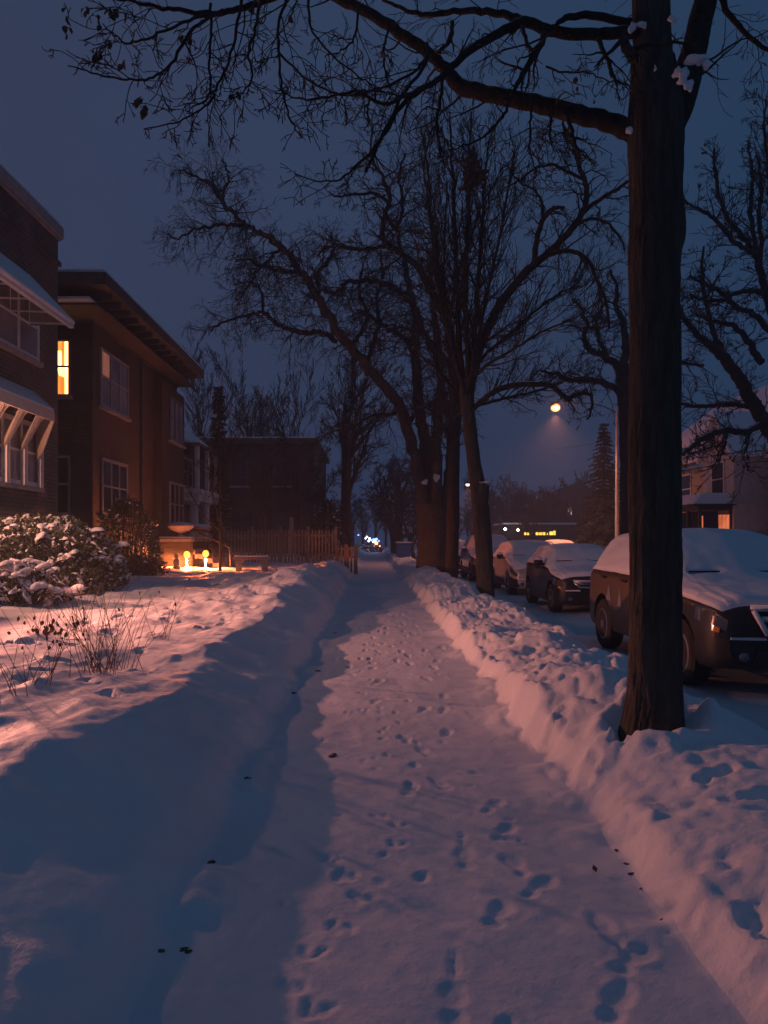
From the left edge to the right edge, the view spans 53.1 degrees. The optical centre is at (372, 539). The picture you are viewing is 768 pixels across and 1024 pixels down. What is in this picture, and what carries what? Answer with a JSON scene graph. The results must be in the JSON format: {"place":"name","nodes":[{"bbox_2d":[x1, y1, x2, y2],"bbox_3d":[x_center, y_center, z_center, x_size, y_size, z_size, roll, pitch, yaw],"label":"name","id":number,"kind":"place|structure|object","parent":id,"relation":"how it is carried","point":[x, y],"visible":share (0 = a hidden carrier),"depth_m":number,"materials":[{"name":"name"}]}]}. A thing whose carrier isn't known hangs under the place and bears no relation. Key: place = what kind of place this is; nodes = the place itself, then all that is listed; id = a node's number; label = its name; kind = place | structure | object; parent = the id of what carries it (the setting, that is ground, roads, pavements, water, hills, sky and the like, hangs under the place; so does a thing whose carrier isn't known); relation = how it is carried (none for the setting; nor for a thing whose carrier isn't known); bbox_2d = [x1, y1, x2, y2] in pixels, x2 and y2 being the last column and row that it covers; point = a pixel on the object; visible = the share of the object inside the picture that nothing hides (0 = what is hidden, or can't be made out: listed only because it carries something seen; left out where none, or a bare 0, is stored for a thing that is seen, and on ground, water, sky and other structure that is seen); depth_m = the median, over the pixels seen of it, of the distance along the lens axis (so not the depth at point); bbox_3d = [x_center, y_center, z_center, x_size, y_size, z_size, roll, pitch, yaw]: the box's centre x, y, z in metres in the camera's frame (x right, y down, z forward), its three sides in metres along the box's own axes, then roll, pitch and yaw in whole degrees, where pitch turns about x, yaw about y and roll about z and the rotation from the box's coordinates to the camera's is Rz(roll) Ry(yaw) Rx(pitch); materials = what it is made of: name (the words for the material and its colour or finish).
{"place":"outdoors","nodes":[
{"label":"outdoors","id":0,"kind":"place"},
{"bbox_2d":[0,544,366,1023],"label":"lawn","id":1,"kind":"structure","parent":0,"point":[121,791],"depth_m":4.31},
{"bbox_2d":[0,637,27,695],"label":"dead plant","id":2,"kind":"object","parent":1,"relation":"on","point":[12,675],"visible":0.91,"depth_m":5.31,"materials":[{"name":"brown plant"}]},
{"bbox_2d":[0,163,74,561],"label":"brick house","id":3,"kind":"structure","parent":1,"relation":"on","point":[33,314],"depth_m":15.98,"materials":[{"name":"brick"}]},
{"bbox_2d":[0,275,43,367],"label":"window","id":4,"kind":"structure","parent":3,"relation":"in","point":[20,338],"depth_m":15.75,"materials":[{"name":"glass"}]},
{"bbox_2d":[0,413,44,491],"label":"window","id":5,"kind":"structure","parent":3,"relation":"in","point":[15,458],"depth_m":15.76,"materials":[{"name":"white paint"}]},
{"bbox_2d":[1,609,80,676],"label":"dead plant","id":6,"kind":"object","parent":1,"relation":"on","point":[55,632],"visible":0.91,"depth_m":6.14,"materials":[{"name":"brown plant"}]},
{"bbox_2d":[7,616,74,637],"bbox_3d":[-3.614,0.966,8.394,0.700,0.297,0.406,0,0,-22],"label":"dead plant","id":7,"kind":"object","parent":1,"relation":"on","point":[36,630],"visible":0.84,"depth_m":8.37,"materials":[{"name":"brown plant"}]},
{"bbox_2d":[0,611,83,685],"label":"dead plant","id":8,"kind":"object","parent":1,"relation":"on","point":[60,644],"visible":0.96,"depth_m":5.78,"materials":[{"name":"brown plant"}]},
{"bbox_2d":[10,568,73,634],"bbox_3d":[-3.679,0.696,8.604,0.705,0.753,0.268,0,0,0],"label":"dead plant","id":9,"kind":"object","parent":1,"relation":"on","point":[50,578],"visible":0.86,"depth_m":8.56,"materials":[{"name":"brown plant"}]},
{"bbox_2d":[0,557,85,606],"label":"evergreen shrub","id":10,"kind":"object","parent":1,"relation":"on","point":[16,572],"visible":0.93,"depth_m":12.01,"materials":[{"name":"green plant"}]},
{"bbox_2d":[0,512,131,595],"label":"evergreen shrub","id":11,"kind":"object","parent":1,"relation":"on","point":[79,537],"visible":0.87,"depth_m":14.24,"materials":[{"name":"green plant"}]},
{"bbox_2d":[55,566,102,632],"bbox_3d":[-3.437,0.710,8.969,0.592,0.795,0.677,0,0,0],"label":"dead plant","id":12,"kind":"object","parent":1,"relation":"on","point":[82,605],"visible":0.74,"depth_m":8.98,"materials":[{"name":"brown plant"}]},
{"bbox_2d":[24,561,145,674],"bbox_3d":[-2.277,0.670,6.693,0.899,0.965,1.102,0,0,36],"label":"dead plant","id":13,"kind":"object","parent":1,"relation":"on","point":[98,668],"visible":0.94,"depth_m":6.48,"materials":[{"name":"brown plant"}]},
{"bbox_2d":[66,573,179,670],"bbox_3d":[-2.114,0.745,6.896,1.054,0.904,0.795,0,0,26],"label":"dead plant","id":14,"kind":"object","parent":1,"relation":"on","point":[129,636],"visible":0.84,"depth_m":6.83,"materials":[{"name":"brown plant"}]},
{"bbox_2d":[85,493,166,572],"bbox_3d":[-6.585,0.072,20.566,1.863,2.706,1.944,0,0,39],"label":"evergreen shrub","id":15,"kind":"object","parent":1,"relation":"on","point":[116,513],"visible":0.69,"depth_m":20.39,"materials":[{"name":"green plant"}]},
{"bbox_2d":[58,269,203,571],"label":"brick house","id":16,"kind":"structure","parent":1,"relation":"on","point":[128,365],"depth_m":21.70,"materials":[{"name":"brick"}]},
{"bbox_2d":[58,339,72,399],"bbox_3d":[-8.210,-4.505,20.343,0.540,1.590,0.107,0,0,0],"label":"window","id":17,"kind":"structure","parent":16,"relation":"in","point":[64,345],"depth_m":20.37,"materials":[{"name":"yellow"}]},
{"bbox_2d":[58,456,72,517],"bbox_3d":[-8.425,-1.390,20.343,0.970,1.660,0.107,0,0,0],"label":"window","id":18,"kind":"structure","parent":16,"relation":"in","point":[64,462],"depth_m":20.38,"materials":[{"name":"black glass"}]},
{"bbox_2d":[100,457,128,520],"bbox_3d":[-7.364,-1.405,22.100,0.107,1.690,2.320,0,0,0],"label":"window","id":19,"kind":"structure","parent":16,"relation":"in","point":[114,474],"depth_m":21.81,"materials":[{"name":"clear glass"}]},
{"bbox_2d":[99,346,131,421],"bbox_3d":[-7.364,-4.405,22.100,0.107,1.690,2.520,0,0,0],"label":"window","id":20,"kind":"structure","parent":16,"relation":"in","point":[114,373],"depth_m":21.97,"materials":[{"name":"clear glass"}]},
{"bbox_2d":[169,481,183,530],"bbox_3d":[-7.083,-1.180,28.000,0.107,1.740,2.120,0,0,0],"label":"window","id":21,"kind":"structure","parent":16,"relation":"in","point":[176,511],"depth_m":27.86,"materials":[{"name":"grey glass"}]},
{"bbox_2d":[169,396,185,448],"bbox_3d":[-7.083,-4.230,28.000,0.107,1.640,2.120,0,0,0],"label":"window","id":22,"kind":"structure","parent":16,"relation":"in","point":[176,409],"depth_m":27.95,"materials":[{"name":"white glass"}]},
{"bbox_2d":[115,553,171,576],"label":"bare shrub","id":23,"kind":"object","parent":1,"relation":"on","point":[138,566],"visible":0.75,"depth_m":19.46,"materials":[{"name":"brown plant"}]},
{"bbox_2d":[139,569,194,639],"bbox_3d":[-2.285,0.737,8.519,0.451,0.822,0.612,0,0,8],"label":"dead plant","id":24,"kind":"object","parent":1,"relation":"on","point":[169,613],"visible":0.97,"depth_m":8.55,"materials":[{"name":"brown plant"}]},
{"bbox_2d":[173,553,180,568],"bbox_3d":[-6.107,0.688,24.000,0.240,0.550,0.234,0,0,0],"label":"garden ornament","id":25,"kind":"object","parent":1,"relation":"on","point":[176,561],"visible":0.92,"depth_m":23.93,"materials":[{"name":"stone"}]},
{"bbox_2d":[184,549,189,566],"bbox_3d":[-6.028,0.673,25.000,0.344,0.686,0.344,0,0,0],"label":"globe lamp","id":26,"kind":"object","parent":1,"relation":"on","point":[186,554],"visible":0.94,"depth_m":24.95,"materials":[{"name":"glass"}]},
{"bbox_2d":[157,524,240,567],"bbox_3d":[-5.957,0.389,27.125,2.366,1.829,3.450,0,0,0],"label":"stoop","id":27,"kind":"object","parent":1,"relation":"on","point":[195,546],"visible":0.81,"depth_m":26.00,"materials":[{"name":"beige brick"}]},
{"bbox_2d":[167,522,193,536],"bbox_3d":[-6.400,-0.335,25.700,0.920,0.490,0.911,0,0,0],"label":"urn planter","id":28,"kind":"object","parent":27,"relation":"on","point":[180,528],"visible":1,"depth_m":25.43,"materials":[{"name":"stone"}]},
{"bbox_2d":[192,524,211,536],"bbox_3d":[-6.400,-0.335,28.550,0.920,0.490,0.911,0,0,0],"label":"urn planter","id":29,"kind":"object","parent":27,"relation":"on","point":[206,527],"visible":0.73,"depth_m":28.29,"materials":[{"name":"stone"}]},
{"bbox_2d":[184,427,223,552],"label":"porch house","id":30,"kind":"structure","parent":1,"relation":"on","point":[196,449],"depth_m":36.23,"materials":[{"name":"brick"}]},
{"bbox_2d":[184,506,188,536],"bbox_3d":[-8.968,-0.550,37.000,0.056,2.100,1.000,0,0,0],"label":"door","id":31,"kind":"structure","parent":30,"relation":"in","point":[186,508],"depth_m":37.00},
{"bbox_2d":[184,457,192,487],"bbox_3d":[-8.944,-3.180,37.400,0.107,1.540,2.120,0,0,0],"label":"window","id":32,"kind":"structure","parent":30,"relation":"in","point":[189,469],"depth_m":37.56,"materials":[{"name":"white glass"}]},
{"bbox_2d":[202,549,208,567],"bbox_3d":[-5.460,0.690,25.200,0.344,0.767,0.344,0,0,0],"label":"globe lamp","id":33,"kind":"object","parent":1,"relation":"on","point":[205,553],"visible":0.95,"depth_m":25.15,"materials":[{"name":"glass"}]},
{"bbox_2d":[170,400,254,570],"bbox_3d":[-4.861,-1.663,24.238,2.297,5.512,2.282,0,0,37],"label":"sapling","id":34,"kind":"object","parent":1,"relation":"on","point":[221,459],"visible":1,"depth_m":23.98,"materials":[{"name":"brown plant"}]},
{"bbox_2d":[181,322,244,448],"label":"garden tree","id":35,"kind":"object","parent":1,"relation":"on","point":[198,428],"visible":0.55,"depth_m":52.44,"materials":[{"name":"brown plant"}]},
{"bbox_2d":[209,385,233,556],"bbox_3d":[-7.566,-3.288,37.995,1.604,8.675,1.565,0,0,0],"label":"narrow evergreen","id":36,"kind":"object","parent":1,"relation":"on","point":[218,397],"visible":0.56,"depth_m":37.88,"materials":[{"name":"green plant"}]},
{"bbox_2d":[199,341,292,436],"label":"garden tree","id":37,"kind":"object","parent":1,"relation":"on","point":[258,404],"visible":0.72,"depth_m":55.90,"materials":[{"name":"brown plant"}]},
{"bbox_2d":[234,555,269,570],"bbox_3d":[-3.802,0.783,24.290,1.071,0.560,0.380,0,0,0],"label":"garden bench","id":38,"kind":"object","parent":1,"relation":"on","point":[262,559],"visible":0.98,"depth_m":24.12,"materials":[{"name":"stone"}]},
{"bbox_2d":[230,392,278,436],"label":"garden tree","id":39,"kind":"object","parent":1,"relation":"on","point":[240,418],"visible":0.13,"depth_m":63.51,"materials":[{"name":"brown plant"}]},
{"bbox_2d":[198,437,329,554],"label":"flat roofed house","id":40,"kind":"structure","parent":1,"relation":"on","point":[245,518],"depth_m":52.00,"materials":[{"name":"brick"}]},
{"bbox_2d":[229,459,248,486],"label":"window","id":41,"kind":"structure","parent":40,"relation":"in","point":[236,474],"depth_m":51.98,"materials":[{"name":"black glass"}]},
{"bbox_2d":[230,511,253,538],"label":"window","id":42,"kind":"structure","parent":40,"relation":"in","point":[243,520],"depth_m":51.98,"materials":[{"name":"black glass"}]},
{"bbox_2d":[270,513,291,553],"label":"door","id":43,"kind":"structure","parent":40,"relation":"in","point":[282,520],"depth_m":51.96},
{"bbox_2d":[273,459,291,486],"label":"window","id":44,"kind":"structure","parent":40,"relation":"in","point":[275,469],"depth_m":51.98,"materials":[{"name":"black glass"}]},
{"bbox_2d":[222,527,357,574],"bbox_3d":[-3.513,0.540,33.064,5.875,2.181,0.625,0,0,5],"label":"picket fence","id":45,"kind":"object","parent":1,"relation":"on","point":[280,535],"visible":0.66,"depth_m":33.00,"materials":[{"name":"brown wood"}]},
{"bbox_2d":[257,357,332,462],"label":"garden tree","id":46,"kind":"object","parent":1,"relation":"on","point":[295,417],"visible":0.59,"depth_m":59.50,"materials":[{"name":"brown plant"}]},
{"bbox_2d":[295,462,354,539],"bbox_3d":[-1.908,-1.379,37.787,2.597,4.938,3.748,0,0,-36],"label":"garden tree","id":47,"kind":"object","parent":1,"relation":"on","point":[318,497],"visible":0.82,"depth_m":37.86,"materials":[{"name":"brown plant"}]},
{"bbox_2d":[304,500,348,559],"bbox_3d":[-2.239,-0.180,37.488,2.348,3.541,2.312,0,0,0],"label":"evergreen shrub","id":48,"kind":"object","parent":1,"relation":"on","point":[316,518],"visible":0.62,"depth_m":37.20,"materials":[{"name":"green plant"}]},
{"bbox_2d":[336,491,356,522],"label":"distant tree","id":49,"kind":"object","parent":1,"relation":"on","point":[352,497],"visible":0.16,"depth_m":119.36,"materials":[{"name":"brown plant"}]},
{"bbox_2d":[351,502,367,546],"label":"distant tree","id":50,"kind":"object","parent":1,"relation":"on","point":[354,521],"visible":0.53,"depth_m":94.95,"materials":[{"name":"brown plant"}]},
{"bbox_2d":[351,499,374,544],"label":"distant tree","id":51,"kind":"object","parent":1,"relation":"on","point":[362,523],"visible":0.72,"depth_m":109.53,"materials":[{"name":"brown plant"}]},
{"bbox_2d":[316,328,412,555],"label":"garden tree","id":52,"kind":"object","parent":1,"relation":"on","point":[347,459],"visible":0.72,"depth_m":41.77,"materials":[{"name":"brown plant"}]},
{"bbox_2d":[338,542,416,545],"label":"ground","id":53,"kind":"structure","parent":0,"point":[388,543],"depth_m":348.02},
{"bbox_2d":[358,541,382,551],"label":"hedge","id":54,"kind":"object","parent":53,"relation":"on","point":[373,545],"visible":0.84,"depth_m":88.69,"materials":[{"name":"green plant"}]},
{"bbox_2d":[358,534,379,546],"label":"fairy lights","id":55,"kind":"object","parent":54,"relation":"on","point":[374,540],"visible":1,"depth_m":87.94,"materials":[{"name":"white glass"}]},
{"bbox_2d":[0,0,767,541],"label":"sky","id":56,"kind":"structure","parent":0,"point":[60,138],"materials":[{"name":"blue"}]},
{"bbox_2d":[127,546,747,1023],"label":"sidewalk","id":57,"kind":"structure","parent":0,"point":[427,844],"depth_m":3.36,"materials":[{"name":"snow"}]},
{"bbox_2d":[179,947,191,953],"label":"leaf","id":58,"kind":"object","parent":57,"relation":"on","point":[186,950],"visible":1,"depth_m":2.79,"materials":[{"name":"brown plant"}]},
{"bbox_2d":[365,490,384,547],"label":"distant tree","id":59,"kind":"object","parent":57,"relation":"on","point":[375,524],"visible":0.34,"depth_m":129.84,"materials":[{"name":"brown plant"}]},
{"bbox_2d":[379,544,767,1023],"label":"snow bank","id":60,"kind":"structure","parent":0,"point":[678,817],"depth_m":4.21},
{"bbox_2d":[141,131,495,571],"bbox_3d":[-2.353,-7.123,30.835,14.575,17.932,7.957,0,0,-5],"label":"street tree","id":61,"kind":"object","parent":60,"relation":"on","point":[426,469],"visible":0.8,"depth_m":30.39,"materials":[{"name":"brown plant"}]},
{"bbox_2d":[378,500,388,546],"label":"distant tree","id":62,"kind":"object","parent":60,"relation":"on","point":[386,532],"visible":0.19,"depth_m":114.76,"materials":[{"name":"brown plant"}]},
{"bbox_2d":[353,453,416,557],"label":"verge tree","id":63,"kind":"object","parent":60,"relation":"on","point":[397,537],"visible":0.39,"depth_m":61.80,"materials":[{"name":"brown plant"}]},
{"bbox_2d":[359,449,413,552],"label":"verge tree","id":64,"kind":"object","parent":60,"relation":"on","point":[384,485],"visible":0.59,"depth_m":65.71,"materials":[{"name":"brown plant"}]},
{"bbox_2d":[375,473,416,559],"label":"verge tree","id":65,"kind":"object","parent":60,"relation":"on","point":[402,508],"visible":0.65,"depth_m":54.92,"materials":[{"name":"brown plant"}]},
{"bbox_2d":[395,542,411,557],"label":"recycling bin","id":66,"kind":"object","parent":60,"relation":"on","point":[403,549],"visible":0.88,"depth_m":50.00,"materials":[{"name":"blue plastic"}]},
{"bbox_2d":[41,0,767,741],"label":"street tree","id":67,"kind":"object","parent":60,"relation":"on","point":[661,92],"visible":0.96,"depth_m":4.82,"materials":[{"name":"brown plant"}]},
{"bbox_2d":[293,107,547,577],"bbox_3d":[1.993,-7.115,26.192,9.137,17.674,4.972,0,0,-42],"label":"street tree","id":68,"kind":"object","parent":60,"relation":"on","point":[452,433],"visible":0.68,"depth_m":25.42,"materials":[{"name":"brown plant"}]},
{"bbox_2d":[377,46,628,597],"bbox_3d":[3.241,-4.928,16.842,6.236,13.056,6.197,0,0,0],"label":"street tree","id":69,"kind":"object","parent":60,"relation":"on","point":[468,372],"visible":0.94,"depth_m":17.50,"materials":[{"name":"brown plant"}]},
{"bbox_2d":[456,147,489,195],"bbox_3d":[2.353,-8.610,18.009,0.824,1.351,0.661,0,0,0],"label":"squirrel nest","id":70,"kind":"object","parent":69,"relation":"attached to","point":[480,176],"visible":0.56,"depth_m":17.91,"materials":[{"name":"brown plant"}]},
{"bbox_2d":[387,546,767,730],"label":"road","id":71,"kind":"structure","parent":0,"point":[743,693],"depth_m":9.09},
{"bbox_2d":[458,540,465,569],"bbox_3d":[4.640,0.824,37.776,2.238,1.548,4.647,0,0,0],"label":"parked car","id":72,"kind":"object","parent":71,"relation":"on","point":[461,543],"visible":0.05,"depth_m":36.75,"materials":[{"name":"black paint"}]},
{"bbox_2d":[459,514,470,536],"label":"distant tree","id":73,"kind":"object","parent":71,"relation":"on","point":[461,529],"visible":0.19,"depth_m":119.90,"materials":[{"name":"brown plant"}]},
{"bbox_2d":[462,507,473,536],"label":"distant tree","id":74,"kind":"object","parent":71,"relation":"on","point":[467,522],"visible":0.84,"depth_m":99.90,"materials":[{"name":"brown plant"}]},
{"bbox_2d":[463,495,473,532],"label":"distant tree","id":75,"kind":"object","parent":71,"relation":"on","point":[469,507],"visible":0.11,"depth_m":114.36,"materials":[{"name":"brown plant"}]},
{"bbox_2d":[459,474,492,534],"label":"distant tree","id":76,"kind":"object","parent":71,"relation":"on","point":[466,488],"visible":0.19,"depth_m":132.27,"materials":[{"name":"brown plant"}]},
{"bbox_2d":[460,481,503,524],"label":"distant tree","id":77,"kind":"object","parent":71,"relation":"on","point":[499,487],"visible":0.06,"depth_m":127.48,"materials":[{"name":"brown plant"}]},
{"bbox_2d":[460,534,507,580],"bbox_3d":[4.670,0.694,30.859,2.295,1.809,4.682,0,0,0],"label":"parked car","id":78,"kind":"object","parent":71,"relation":"on","point":[467,560],"visible":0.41,"depth_m":30.16,"materials":[{"name":"blue paint"}]},
{"bbox_2d":[484,479,508,532],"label":"distant tree","id":79,"kind":"object","parent":71,"relation":"on","point":[492,517],"visible":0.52,"depth_m":94.98,"materials":[{"name":"brown plant"}]},
{"bbox_2d":[489,490,506,523],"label":"distant tree","id":80,"kind":"object","parent":71,"relation":"on","point":[497,508],"visible":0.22,"depth_m":112.13,"materials":[{"name":"brown plant"}]},
{"bbox_2d":[495,500,517,522],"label":"distant tree","id":81,"kind":"object","parent":71,"relation":"on","point":[508,519],"visible":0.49,"depth_m":97.65,"materials":[{"name":"brown plant"}]},
{"bbox_2d":[501,474,517,521],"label":"utility pole","id":82,"kind":"object","parent":71,"relation":"on","point":[511,490],"visible":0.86,"depth_m":99.89,"materials":[{"name":"brown wood"}]},
{"bbox_2d":[495,475,528,522],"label":"distant tree","id":83,"kind":"object","parent":71,"relation":"on","point":[504,485],"visible":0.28,"depth_m":139.90,"materials":[{"name":"brown plant"}]},
{"bbox_2d":[504,488,532,522],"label":"distant tree","id":84,"kind":"object","parent":71,"relation":"on","point":[517,501],"visible":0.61,"depth_m":104.41,"materials":[{"name":"brown plant"}]},
{"bbox_2d":[493,540,549,593],"bbox_3d":[4.820,0.804,23.698,2.203,1.589,4.303,0,0,0],"label":"parked car","id":85,"kind":"object","parent":71,"relation":"on","point":[511,558],"visible":0.6,"depth_m":22.88,"materials":[{"name":"silver metal"}]},
{"bbox_2d":[516,481,536,506],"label":"distant tree","id":86,"kind":"object","parent":71,"relation":"on","point":[523,492],"visible":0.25,"depth_m":124.56,"materials":[{"name":"brown plant"}]},
{"bbox_2d":[506,490,547,539],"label":"distant tree","id":87,"kind":"object","parent":71,"relation":"on","point":[532,512],"visible":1,"depth_m":89.93,"materials":[{"name":"brown plant"}]},
{"bbox_2d":[492,523,576,540],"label":"shop building","id":88,"kind":"structure","parent":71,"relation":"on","point":[551,531],"depth_m":93.00,"materials":[{"name":"brick"}]},
{"bbox_2d":[523,484,563,522],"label":"distant tree","id":89,"kind":"object","parent":71,"relation":"on","point":[551,504],"visible":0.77,"depth_m":98.03,"materials":[{"name":"brown plant"}]},
{"bbox_2d":[546,539,573,543],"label":"parked car","id":90,"kind":"object","parent":71,"relation":"on","point":[556,541],"visible":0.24,"depth_m":42.27,"materials":[{"name":"silver metal"}]},
{"bbox_2d":[525,543,604,611],"bbox_3d":[4.780,0.844,18.100,2.160,1.508,3.899,0,0,0],"label":"parked car","id":91,"kind":"object","parent":71,"relation":"on","point":[558,575],"visible":0.72,"depth_m":17.24,"materials":[{"name":"grey paint"}]},
{"bbox_2d":[554,477,578,522],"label":"distant tree","id":92,"kind":"object","parent":71,"relation":"on","point":[568,515],"visible":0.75,"depth_m":107.38,"materials":[{"name":"brown plant"}]},
{"bbox_2d":[516,483,620,543],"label":"tree","id":93,"kind":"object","parent":71,"relation":"on","point":[577,492],"depth_m":107.50,"materials":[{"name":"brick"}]},
{"bbox_2d":[565,509,588,543],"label":"distant tree","id":94,"kind":"object","parent":71,"relation":"on","point":[579,524],"visible":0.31,"depth_m":100.14,"materials":[{"name":"brown plant"}]},
{"bbox_2d":[565,470,593,485],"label":"distant tree","id":95,"kind":"object","parent":71,"relation":"on","point":[583,477],"visible":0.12,"depth_m":121.12,"materials":[{"name":"brown plant"}]},
{"bbox_2d":[550,401,618,536],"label":"street lamp","id":96,"kind":"object","parent":71,"relation":"on","point":[555,406],"visible":0.81,"depth_m":44.92,"materials":[{"name":"metal"}]},
{"bbox_2d":[570,423,620,547],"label":"spruce","id":97,"kind":"object","parent":71,"relation":"on","point":[603,530],"visible":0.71,"depth_m":51.74,"materials":[{"name":"green plant"}]},
{"bbox_2d":[590,528,767,684],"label":"parked car","id":98,"kind":"object","parent":71,"relation":"on","point":[725,600],"visible":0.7,"depth_m":8.53,"materials":[{"name":"grey paint"}]},
{"bbox_2d":[680,74,767,507],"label":"roadside tree","id":99,"kind":"object","parent":71,"relation":"on","point":[751,400],"visible":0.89,"depth_m":23.71,"materials":[{"name":"brown plant"}]},
{"bbox_2d":[682,385,767,535],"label":"white house","id":100,"kind":"structure","parent":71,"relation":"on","point":[706,507],"depth_m":32.82,"materials":[{"name":"beige paint"}]},
{"bbox_2d":[682,473,691,495],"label":"window","id":101,"kind":"structure","parent":100,"relation":"in","point":[686,486],"depth_m":38.71,"materials":[{"name":"glass"}]},
{"bbox_2d":[711,460,724,492],"bbox_3d":[15.324,-2.625,34.050,0.047,1.650,1.300,0,0,0],"label":"window","id":102,"kind":"structure","parent":100,"relation":"in","point":[720,474],"depth_m":33.97,"materials":[{"name":"glass"}]},
{"bbox_2d":[533,252,717,534],"bbox_3d":[10.576,-5.992,32.904,8.219,13.713,6.097,0,0,0],"label":"roadside tree","id":103,"kind":"object","parent":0,"point":[620,388],"visible":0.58,"depth_m":32.73,"materials":[{"name":"brown plant"}]},
{"bbox_2d":[567,378,767,447],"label":"overhead cable","id":104,"kind":"object","parent":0,"point":[681,415],"visible":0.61,"depth_m":34.96,"materials":[{"name":"black metal"}]}
]}

